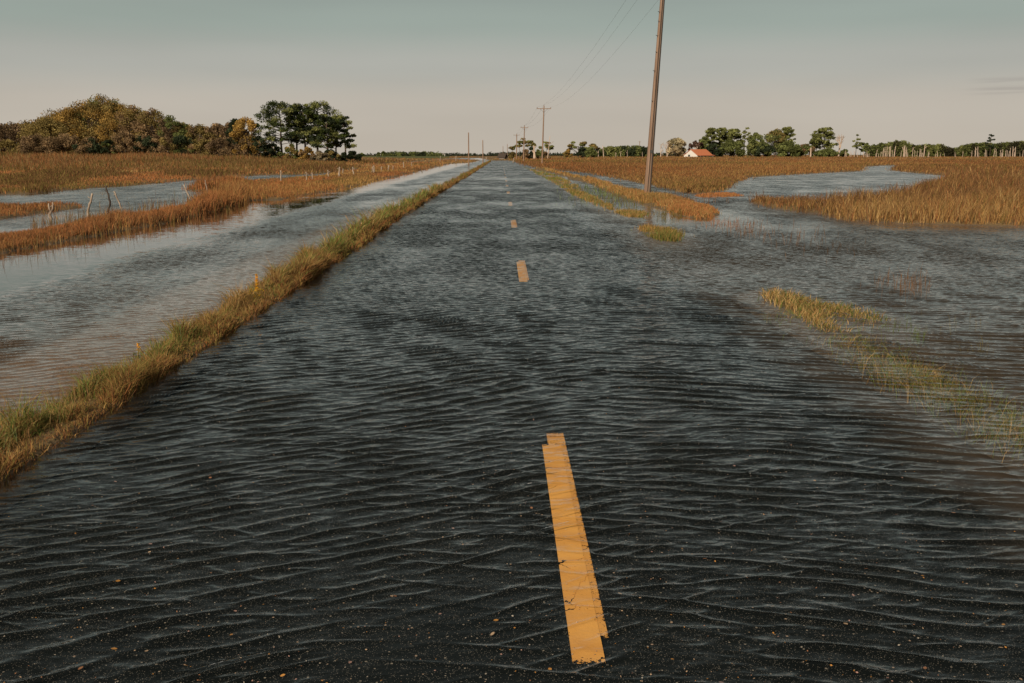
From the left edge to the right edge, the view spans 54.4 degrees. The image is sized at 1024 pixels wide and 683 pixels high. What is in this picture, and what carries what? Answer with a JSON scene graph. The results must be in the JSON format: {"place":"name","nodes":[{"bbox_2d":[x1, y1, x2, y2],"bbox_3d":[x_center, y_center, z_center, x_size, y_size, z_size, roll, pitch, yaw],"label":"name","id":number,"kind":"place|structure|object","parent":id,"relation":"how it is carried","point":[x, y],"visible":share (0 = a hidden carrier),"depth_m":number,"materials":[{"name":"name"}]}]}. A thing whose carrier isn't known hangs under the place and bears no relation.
{"place":"outdoors","nodes":[
{"label":"outdoors","id":0,"kind":"place"},
{"bbox_2d":[362,156,449,158],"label":"field","id":1,"kind":"structure","parent":0,"point":[424,157],"depth_m":687.07,"materials":[{"name":"brown plant"}]},
{"bbox_2d":[497,153,507,158],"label":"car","id":2,"kind":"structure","parent":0,"point":[502,156],"depth_m":422.38,"materials":[{"name":"grey"}]},
{"bbox_2d":[0,161,1023,682],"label":"road","id":3,"kind":"structure","parent":0,"point":[336,591],"depth_m":5.62,"materials":[{"name":"black asphalt"}]},
{"bbox_2d":[1,333,1021,682],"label":"leaf litter","id":4,"kind":"object","parent":3,"relation":"on","point":[515,627],"visible":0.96,"depth_m":4.23,"materials":[{"name":"brown plant"}]},
{"bbox_2d":[0,155,1023,513],"bbox_3d":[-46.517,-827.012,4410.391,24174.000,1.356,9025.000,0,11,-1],"label":"ground","id":5,"kind":"structure","parent":0,"point":[54,461],"depth_m":14.49,"materials":[{"name":"grey liquid"}]},
{"bbox_2d":[0,139,30,154],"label":"shrub","id":6,"kind":"object","parent":5,"relation":"on","point":[10,145],"visible":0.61,"depth_m":228.76,"materials":[{"name":"brown plant"}]},
{"bbox_2d":[0,121,35,152],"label":"broadleaf tree","id":7,"kind":"object","parent":5,"relation":"on","point":[7,133],"visible":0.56,"depth_m":254.02,"materials":[{"name":"brown plant"}]},
{"bbox_2d":[14,133,55,153],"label":"shrub","id":8,"kind":"object","parent":5,"relation":"on","point":[25,143],"visible":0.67,"depth_m":225.17,"materials":[{"name":"brown plant"}]},
{"bbox_2d":[0,200,85,216],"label":"islet grass","id":9,"kind":"structure","parent":5,"relation":"on","point":[6,207],"depth_m":34.35,"materials":[{"name":"brown plant"}]},
{"bbox_2d":[16,116,77,152],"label":"broadleaf tree","id":10,"kind":"object","parent":5,"relation":"on","point":[42,124],"visible":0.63,"depth_m":249.23,"materials":[{"name":"brown plant"}]},
{"bbox_2d":[48,202,53,220],"bbox_3d":[-14.184,-3.870,30.617,0.211,0.818,0.148,-8,13,-37],"label":"fence post","id":11,"kind":"object","parent":5,"relation":"on","point":[51,210],"visible":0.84,"depth_m":30.57,"materials":[{"name":"grey wood"}]},
{"bbox_2d":[39,132,87,154],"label":"shrub","id":12,"kind":"object","parent":5,"relation":"on","point":[63,142],"visible":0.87,"depth_m":224.71,"materials":[{"name":"brown plant"}]},
{"bbox_2d":[39,107,103,152],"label":"broadleaf tree","id":13,"kind":"object","parent":5,"relation":"on","point":[61,114],"visible":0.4,"depth_m":255.38,"materials":[{"name":"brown plant"}]},
{"bbox_2d":[72,136,98,154],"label":"shrub","id":14,"kind":"object","parent":5,"relation":"on","point":[91,145],"visible":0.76,"depth_m":224.07,"materials":[{"name":"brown plant"}]},
{"bbox_2d":[60,99,118,152],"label":"broadleaf tree","id":15,"kind":"object","parent":5,"relation":"on","point":[82,107],"visible":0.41,"depth_m":258.58,"materials":[{"name":"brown plant"}]},
{"bbox_2d":[86,193,92,214],"bbox_3d":[-13.867,-4.351,32.628,0.365,1.016,0.097,-3,11,-16],"label":"fence post","id":16,"kind":"object","parent":5,"relation":"on","point":[89,204],"visible":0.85,"depth_m":32.58,"materials":[{"name":"grey wood"}]},
{"bbox_2d":[73,93,132,144],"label":"broadleaf tree","id":17,"kind":"object","parent":5,"relation":"on","point":[107,106],"visible":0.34,"depth_m":260.49,"materials":[{"name":"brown plant"}]},
{"bbox_2d":[96,140,119,154],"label":"shrub","id":18,"kind":"object","parent":5,"relation":"on","point":[101,150],"visible":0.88,"depth_m":224.31,"materials":[{"name":"green plant"}]},
{"bbox_2d":[105,185,110,211],"bbox_3d":[-14.040,-4.822,34.620,0.196,1.199,0.135,-4,12,-23],"label":"fence post","id":19,"kind":"object","parent":5,"relation":"on","point":[106,190],"visible":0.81,"depth_m":34.57,"materials":[{"name":"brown wood"}]},
{"bbox_2d":[94,103,143,152],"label":"broadleaf tree","id":20,"kind":"object","parent":5,"relation":"on","point":[108,123],"visible":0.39,"depth_m":251.55,"materials":[{"name":"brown plant"}]},
{"bbox_2d":[0,188,239,255],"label":"creek stems","id":21,"kind":"object","parent":5,"relation":"on","point":[34,225],"visible":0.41,"depth_m":27.23,"materials":[{"name":"brown plant"}]},
{"bbox_2d":[109,130,136,154],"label":"shrub","id":22,"kind":"object","parent":5,"relation":"on","point":[128,137],"visible":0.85,"depth_m":226.10,"materials":[{"name":"brown plant"}]},
{"bbox_2d":[114,104,151,151],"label":"broadleaf tree","id":23,"kind":"object","parent":5,"relation":"on","point":[124,121],"visible":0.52,"depth_m":251.19,"materials":[{"name":"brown plant"}]},
{"bbox_2d":[0,101,274,153],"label":"thicket","id":24,"kind":"object","parent":5,"relation":"on","point":[134,121],"visible":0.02,"depth_m":288.87,"materials":[{"name":"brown plant"}]},
{"bbox_2d":[128,135,159,153],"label":"shrub","id":25,"kind":"object","parent":5,"relation":"on","point":[144,142],"visible":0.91,"depth_m":225.74,"materials":[{"name":"green plant"}]},
{"bbox_2d":[130,107,170,149],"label":"broadleaf tree","id":26,"kind":"object","parent":5,"relation":"on","point":[146,116],"visible":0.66,"depth_m":249.53,"materials":[{"name":"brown plant"}]},
{"bbox_2d":[146,136,179,154],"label":"shrub","id":27,"kind":"object","parent":5,"relation":"on","point":[165,141],"visible":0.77,"depth_m":224.80,"materials":[{"name":"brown plant"}]},
{"bbox_2d":[150,115,188,150],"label":"broadleaf tree","id":28,"kind":"object","parent":5,"relation":"on","point":[168,121],"visible":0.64,"depth_m":248.52,"materials":[{"name":"green plant"}]},
{"bbox_2d":[0,150,344,171],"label":"reed bed","id":29,"kind":"object","parent":5,"relation":"on","point":[35,160],"visible":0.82,"depth_m":167.96,"materials":[{"name":"brown plant"}]},
{"bbox_2d":[168,135,194,153],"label":"shrub","id":30,"kind":"object","parent":5,"relation":"on","point":[180,140],"visible":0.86,"depth_m":225.95,"materials":[{"name":"green plant"}]},
{"bbox_2d":[171,122,198,145],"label":"broadleaf tree","id":31,"kind":"object","parent":5,"relation":"on","point":[182,126],"visible":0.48,"depth_m":250.87,"materials":[{"name":"green plant"}]},
{"bbox_2d":[185,124,217,154],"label":"broadleaf tree","id":32,"kind":"object","parent":5,"relation":"on","point":[199,128],"visible":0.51,"depth_m":249.33,"materials":[{"name":"brown plant"}]},
{"bbox_2d":[185,137,217,155],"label":"shrub","id":33,"kind":"object","parent":5,"relation":"on","point":[199,144],"visible":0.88,"depth_m":226.31,"materials":[{"name":"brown plant"}]},
{"bbox_2d":[200,123,232,153],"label":"broadleaf tree","id":34,"kind":"object","parent":5,"relation":"on","point":[215,127],"visible":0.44,"depth_m":250.81,"materials":[{"name":"brown plant"}]},
{"bbox_2d":[204,137,233,155],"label":"shrub","id":35,"kind":"object","parent":5,"relation":"on","point":[228,147],"visible":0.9,"depth_m":225.37,"materials":[{"name":"brown plant"}]},
{"bbox_2d":[218,122,240,154],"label":"broadleaf tree","id":36,"kind":"object","parent":5,"relation":"on","point":[221,130],"visible":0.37,"depth_m":247.06,"materials":[{"name":"brown plant"}]},
{"bbox_2d":[224,118,238,150],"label":"broadleaf tree","id":37,"kind":"object","parent":5,"relation":"on","point":[233,121],"visible":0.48,"depth_m":245.46,"materials":[{"name":"green plant"}]},
{"bbox_2d":[0,158,477,251],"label":"bank grass","id":38,"kind":"structure","parent":5,"relation":"on","point":[225,190],"depth_m":41.07,"materials":[{"name":"brown plant"}]},
{"bbox_2d":[229,116,258,151],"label":"broadleaf tree","id":39,"kind":"object","parent":5,"relation":"on","point":[241,134],"visible":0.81,"depth_m":243.23,"materials":[{"name":"yellow plant"}]},
{"bbox_2d":[231,140,256,156],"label":"shrub","id":40,"kind":"object","parent":5,"relation":"on","point":[244,146],"visible":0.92,"depth_m":224.41,"materials":[{"name":"brown plant"}]},
{"bbox_2d":[0,160,490,489],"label":"verge grass","id":41,"kind":"structure","parent":5,"relation":"on","point":[308,266],"depth_m":10.22,"materials":[{"name":"plant"}]},
{"bbox_2d":[0,156,505,193],"bbox_3d":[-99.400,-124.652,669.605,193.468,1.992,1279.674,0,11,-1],"label":"salt marsh","id":42,"kind":"structure","parent":5,"relation":"on","point":[62,177],"depth_m":86.56,"materials":[{"name":"brown plant"}]},
{"bbox_2d":[246,274,263,299],"bbox_3d":[-3.374,-0.691,13.019,0.245,0.402,0.295,7,13,34],"label":"goldenrod","id":43,"kind":"object","parent":5,"relation":"on","point":[256,280],"visible":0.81,"depth_m":12.98,"materials":[{"name":"yellow plant"}]},
{"bbox_2d":[247,135,273,156],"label":"shrub","id":44,"kind":"object","parent":5,"relation":"on","point":[263,146],"visible":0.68,"depth_m":230.80,"materials":[{"name":"green plant"}]},
{"bbox_2d":[262,143,282,158],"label":"shrub","id":45,"kind":"object","parent":5,"relation":"on","point":[279,153],"visible":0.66,"depth_m":233.18,"materials":[{"name":"green plant"}]},
{"bbox_2d":[252,100,313,156],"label":"pine tree","id":46,"kind":"object","parent":5,"relation":"on","point":[277,108],"visible":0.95,"depth_m":249.41,"materials":[{"name":"green plant"}]},
{"bbox_2d":[283,143,299,159],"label":"shrub","id":47,"kind":"object","parent":5,"relation":"on","point":[292,150],"visible":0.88,"depth_m":232.44,"materials":[{"name":"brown plant"}]},
{"bbox_2d":[281,105,307,149],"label":"pine tree","id":48,"kind":"object","parent":5,"relation":"on","point":[293,125],"visible":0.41,"depth_m":255.85,"materials":[{"name":"green plant"}]},
{"bbox_2d":[287,103,318,149],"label":"pine tree","id":49,"kind":"object","parent":5,"relation":"on","point":[299,123],"visible":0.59,"depth_m":253.84,"materials":[{"name":"green plant"}]},
{"bbox_2d":[297,146,315,159],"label":"shrub","id":50,"kind":"object","parent":5,"relation":"on","point":[303,154],"visible":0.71,"depth_m":230.79,"materials":[{"name":"brown plant"}]},
{"bbox_2d":[299,100,340,150],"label":"pine tree","id":51,"kind":"object","parent":5,"relation":"on","point":[317,106],"visible":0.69,"depth_m":253.87,"materials":[{"name":"green plant"}]},
{"bbox_2d":[310,150,330,160],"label":"shrub","id":52,"kind":"object","parent":5,"relation":"on","point":[321,155],"visible":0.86,"depth_m":224.74,"materials":[{"name":"brown plant"}]},
{"bbox_2d":[305,115,348,148],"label":"pine tree","id":53,"kind":"object","parent":5,"relation":"on","point":[327,120],"visible":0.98,"depth_m":247.50,"materials":[{"name":"green plant"}]},
{"bbox_2d":[324,149,341,160],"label":"shrub","id":54,"kind":"object","parent":5,"relation":"on","point":[335,154],"visible":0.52,"depth_m":233.26,"materials":[{"name":"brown plant"}]},
{"bbox_2d":[324,114,344,160],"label":"pine tree","id":55,"kind":"object","parent":5,"relation":"on","point":[334,130],"visible":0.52,"depth_m":251.09,"materials":[{"name":"green plant"}]},
{"bbox_2d":[331,115,356,155],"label":"pine tree","id":56,"kind":"object","parent":5,"relation":"on","point":[345,122],"visible":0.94,"depth_m":249.61,"materials":[{"name":"green plant"}]},
{"bbox_2d":[340,150,362,161],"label":"shrub","id":57,"kind":"object","parent":5,"relation":"on","point":[345,158],"visible":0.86,"depth_m":235.32,"materials":[{"name":"green plant"}]},
{"bbox_2d":[386,151,443,155],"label":"wood","id":58,"kind":"object","parent":5,"relation":"on","point":[410,153],"visible":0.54,"depth_m":770.62,"materials":[{"name":"green plant"}]},
{"bbox_2d":[347,151,683,155],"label":"horizon wood","id":59,"kind":"object","parent":5,"relation":"on","point":[497,153],"visible":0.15,"depth_m":1136.40,"materials":[{"name":"green plant"}]},
{"bbox_2d":[521,149,529,157],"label":"shrub","id":60,"kind":"object","parent":5,"relation":"on","point":[526,154],"visible":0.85,"depth_m":417.10,"materials":[{"name":"green plant"}]},
{"bbox_2d":[535,146,543,158],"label":"shrub","id":61,"kind":"object","parent":5,"relation":"on","point":[538,152],"visible":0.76,"depth_m":417.07,"materials":[{"name":"green plant"}]},
{"bbox_2d":[537,106,550,162],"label":"utility pole","id":62,"kind":"object","parent":5,"relation":"on","point":[543,108],"visible":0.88,"depth_m":178.45,"materials":[{"name":"wood"}]},
{"bbox_2d":[563,149,572,157],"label":"shrub","id":63,"kind":"object","parent":5,"relation":"on","point":[566,153],"visible":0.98,"depth_m":495.66,"materials":[{"name":"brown plant"}]},
{"bbox_2d":[567,141,589,156],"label":"flat topped tree","id":64,"kind":"object","parent":5,"relation":"on","point":[571,146],"visible":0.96,"depth_m":508.43,"materials":[{"name":"green plant"}]},
{"bbox_2d":[576,147,587,157],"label":"shrub","id":65,"kind":"object","parent":5,"relation":"on","point":[581,150],"visible":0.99,"depth_m":502.67,"materials":[{"name":"green plant"}]},
{"bbox_2d":[584,147,598,157],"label":"shrub","id":66,"kind":"object","parent":5,"relation":"on","point":[591,151],"visible":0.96,"depth_m":501.38,"materials":[{"name":"green plant"}]},
{"bbox_2d":[596,145,656,156],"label":"green wood","id":67,"kind":"object","parent":5,"relation":"on","point":[631,151],"visible":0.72,"depth_m":632.75,"materials":[{"name":"green plant"}]},
{"bbox_2d":[536,166,721,219],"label":"marsh grass","id":68,"kind":"structure","parent":5,"relation":"on","point":[692,207],"depth_m":39.53,"materials":[{"name":"brown plant"}]},
{"bbox_2d":[644,0,664,191],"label":"utility pole","id":69,"kind":"object","parent":5,"relation":"on","point":[650,155],"visible":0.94,"depth_m":46.14,"materials":[{"name":"wood"}]},
{"bbox_2d":[631,223,684,241],"bbox_3d":[3.801,-2.760,24.970,1.325,0.306,4.635,0,11,-1],"label":"grass islet","id":70,"kind":"object","parent":5,"relation":"on","point":[664,233],"depth_m":24.19,"materials":[{"name":"plant"}]},
{"bbox_2d":[666,137,686,156],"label":"broadleaf tree","id":71,"kind":"object","parent":5,"relation":"on","point":[677,148],"visible":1,"depth_m":601.61,"materials":[{"name":"brown plant"}]},
{"bbox_2d":[687,140,703,150],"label":"twiggy tree","id":72,"kind":"object","parent":5,"relation":"on","point":[695,144],"visible":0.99,"depth_m":628.40,"materials":[{"name":"brown plant"}]},
{"bbox_2d":[684,148,715,156],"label":"house","id":73,"kind":"structure","parent":5,"relation":"on","point":[696,152],"depth_m":592.25,"materials":[{"name":"white"}]},
{"bbox_2d":[697,136,709,148],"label":"broadleaf tree","id":74,"kind":"object","parent":5,"relation":"on","point":[704,140],"visible":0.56,"depth_m":631.67,"materials":[{"name":"green plant"}]},
{"bbox_2d":[704,127,718,143],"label":"pine tree","id":75,"kind":"object","parent":5,"relation":"on","point":[710,132],"visible":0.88,"depth_m":636.06,"materials":[{"name":"green plant"}]},
{"bbox_2d":[705,143,723,156],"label":"shrub","id":76,"kind":"object","parent":5,"relation":"on","point":[713,149],"visible":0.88,"depth_m":617.97,"materials":[{"name":"green plant"}]},
{"bbox_2d":[695,192,743,197],"bbox_3d":[10.033,-7.137,48.349,2.466,0.224,5.363,6,12,27],"label":"orange tuft","id":77,"kind":"object","parent":5,"relation":"on","point":[722,194],"visible":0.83,"depth_m":47.86,"materials":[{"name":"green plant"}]},
{"bbox_2d":[715,127,731,145],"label":"pine tree","id":78,"kind":"object","parent":5,"relation":"on","point":[723,135],"visible":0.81,"depth_m":641.24,"materials":[{"name":"green plant"}]},
{"bbox_2d":[719,139,745,156],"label":"shrub","id":79,"kind":"object","parent":5,"relation":"on","point":[729,148],"visible":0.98,"depth_m":615.62,"materials":[{"name":"green plant"}]},
{"bbox_2d":[726,128,745,147],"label":"pine tree","id":80,"kind":"object","parent":5,"relation":"on","point":[735,134],"visible":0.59,"depth_m":641.25,"materials":[{"name":"green plant"}]},
{"bbox_2d":[742,127,750,155],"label":"pine tree","id":81,"kind":"object","parent":5,"relation":"on","point":[744,132],"visible":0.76,"depth_m":638.99,"materials":[{"name":"green plant"}]},
{"bbox_2d":[746,132,764,155],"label":"broadleaf tree","id":82,"kind":"object","parent":5,"relation":"on","point":[753,142],"visible":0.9,"depth_m":626.79,"materials":[{"name":"green plant"}]},
{"bbox_2d":[751,142,775,156],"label":"shrub","id":83,"kind":"object","parent":5,"relation":"on","point":[763,148],"visible":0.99,"depth_m":617.01,"materials":[{"name":"green plant"}]},
{"bbox_2d":[506,155,1023,193],"bbox_3d":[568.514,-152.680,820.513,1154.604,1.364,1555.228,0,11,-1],"label":"brown marsh","id":84,"kind":"structure","parent":5,"relation":"on","point":[713,173],"depth_m":141.19,"materials":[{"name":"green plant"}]},
{"bbox_2d":[763,128,787,156],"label":"broadleaf tree","id":85,"kind":"object","parent":5,"relation":"on","point":[775,137],"visible":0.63,"depth_m":630.19,"materials":[{"name":"green plant"}]},
{"bbox_2d":[775,141,801,156],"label":"shrub","id":86,"kind":"object","parent":5,"relation":"on","point":[785,148],"visible":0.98,"depth_m":616.61,"materials":[{"name":"green plant"}]},
{"bbox_2d":[781,126,795,140],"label":"pine tree","id":87,"kind":"object","parent":5,"relation":"on","point":[787,130],"visible":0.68,"depth_m":631.81,"materials":[{"name":"green plant"}]},
{"bbox_2d":[556,181,1023,355],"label":"reed stems","id":88,"kind":"object","parent":5,"relation":"on","point":[665,213],"visible":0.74,"depth_m":23.89,"materials":[{"name":"brown plant"}]},
{"bbox_2d":[801,143,815,156],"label":"shrub","id":89,"kind":"object","parent":5,"relation":"on","point":[806,148],"visible":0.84,"depth_m":621.50,"materials":[{"name":"green plant"}]},
{"bbox_2d":[809,133,823,156],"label":"pine tree","id":90,"kind":"object","parent":5,"relation":"on","point":[814,144],"visible":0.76,"depth_m":630.95,"materials":[{"name":"green plant"}]},
{"bbox_2d":[752,285,895,333],"bbox_3d":[3.979,-0.466,12.886,1.501,0.296,3.735,0,11,-1],"label":"straw clump","id":91,"kind":"object","parent":5,"relation":"on","point":[793,302],"visible":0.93,"depth_m":12.59,"materials":[{"name":"yellow plant"}]},
{"bbox_2d":[810,127,838,149],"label":"pine tree","id":92,"kind":"object","parent":5,"relation":"on","point":[826,135],"visible":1,"depth_m":626.38,"materials":[{"name":"green plant"}]},
{"bbox_2d":[814,148,838,156],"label":"shrub","id":93,"kind":"object","parent":5,"relation":"on","point":[828,152],"visible":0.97,"depth_m":617.77,"materials":[{"name":"green plant"}]},
{"bbox_2d":[836,135,843,155],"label":"bare tree","id":94,"kind":"object","parent":5,"relation":"on","point":[837,139],"visible":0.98,"depth_m":630.06,"materials":[{"name":"brown wood"}]},
{"bbox_2d":[839,149,848,156],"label":"shrub","id":95,"kind":"object","parent":5,"relation":"on","point":[842,153],"visible":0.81,"depth_m":620.04,"materials":[{"name":"green plant"}]},
{"bbox_2d":[852,134,861,155],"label":"pine tree","id":96,"kind":"object","parent":5,"relation":"on","point":[856,145],"visible":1,"depth_m":618.82,"materials":[{"name":"green plant"}]},
{"bbox_2d":[864,142,870,155],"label":"broadleaf tree","id":97,"kind":"object","parent":5,"relation":"on","point":[866,148],"visible":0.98,"depth_m":629.54,"materials":[{"name":"green plant"}]},
{"bbox_2d":[749,164,1023,225],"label":"golden cordgrass","id":98,"kind":"object","parent":5,"relation":"on","point":[982,193],"visible":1,"depth_m":33.60,"materials":[{"name":"orange plant"}]},
{"bbox_2d":[763,308,1023,461],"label":"drowned grass","id":99,"kind":"structure","parent":5,"relation":"on","point":[934,388],"depth_m":8.71,"materials":[{"name":"green plant"}]},
{"bbox_2d":[864,140,1023,156],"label":"marsh edge wood","id":100,"kind":"object","parent":5,"relation":"on","point":[965,150],"visible":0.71,"depth_m":674.52,"materials":[{"name":"green plant"}]},
{"bbox_2d":[985,134,995,155],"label":"pine tree","id":101,"kind":"object","parent":5,"relation":"on","point":[990,145],"visible":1,"depth_m":659.94,"materials":[{"name":"green plant"}]},
{"bbox_2d":[0,158,1023,682],"bbox_3d":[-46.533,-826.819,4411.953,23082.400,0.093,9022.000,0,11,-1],"label":"water","id":102,"kind":"structure","parent":0,"point":[46,264],"depth_m":18.83,"materials":[{"name":"grey liquid"}]},
{"bbox_2d":[0,0,1023,154],"label":"sky","id":103,"kind":"structure","parent":0,"point":[408,75],"materials":[{"name":"grey"}]},
{"bbox_2d":[528,168,649,216],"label":"shoulder grass","id":104,"kind":"structure","parent":0,"point":[622,212],"depth_m":47.41,"materials":[{"name":"green plant"}]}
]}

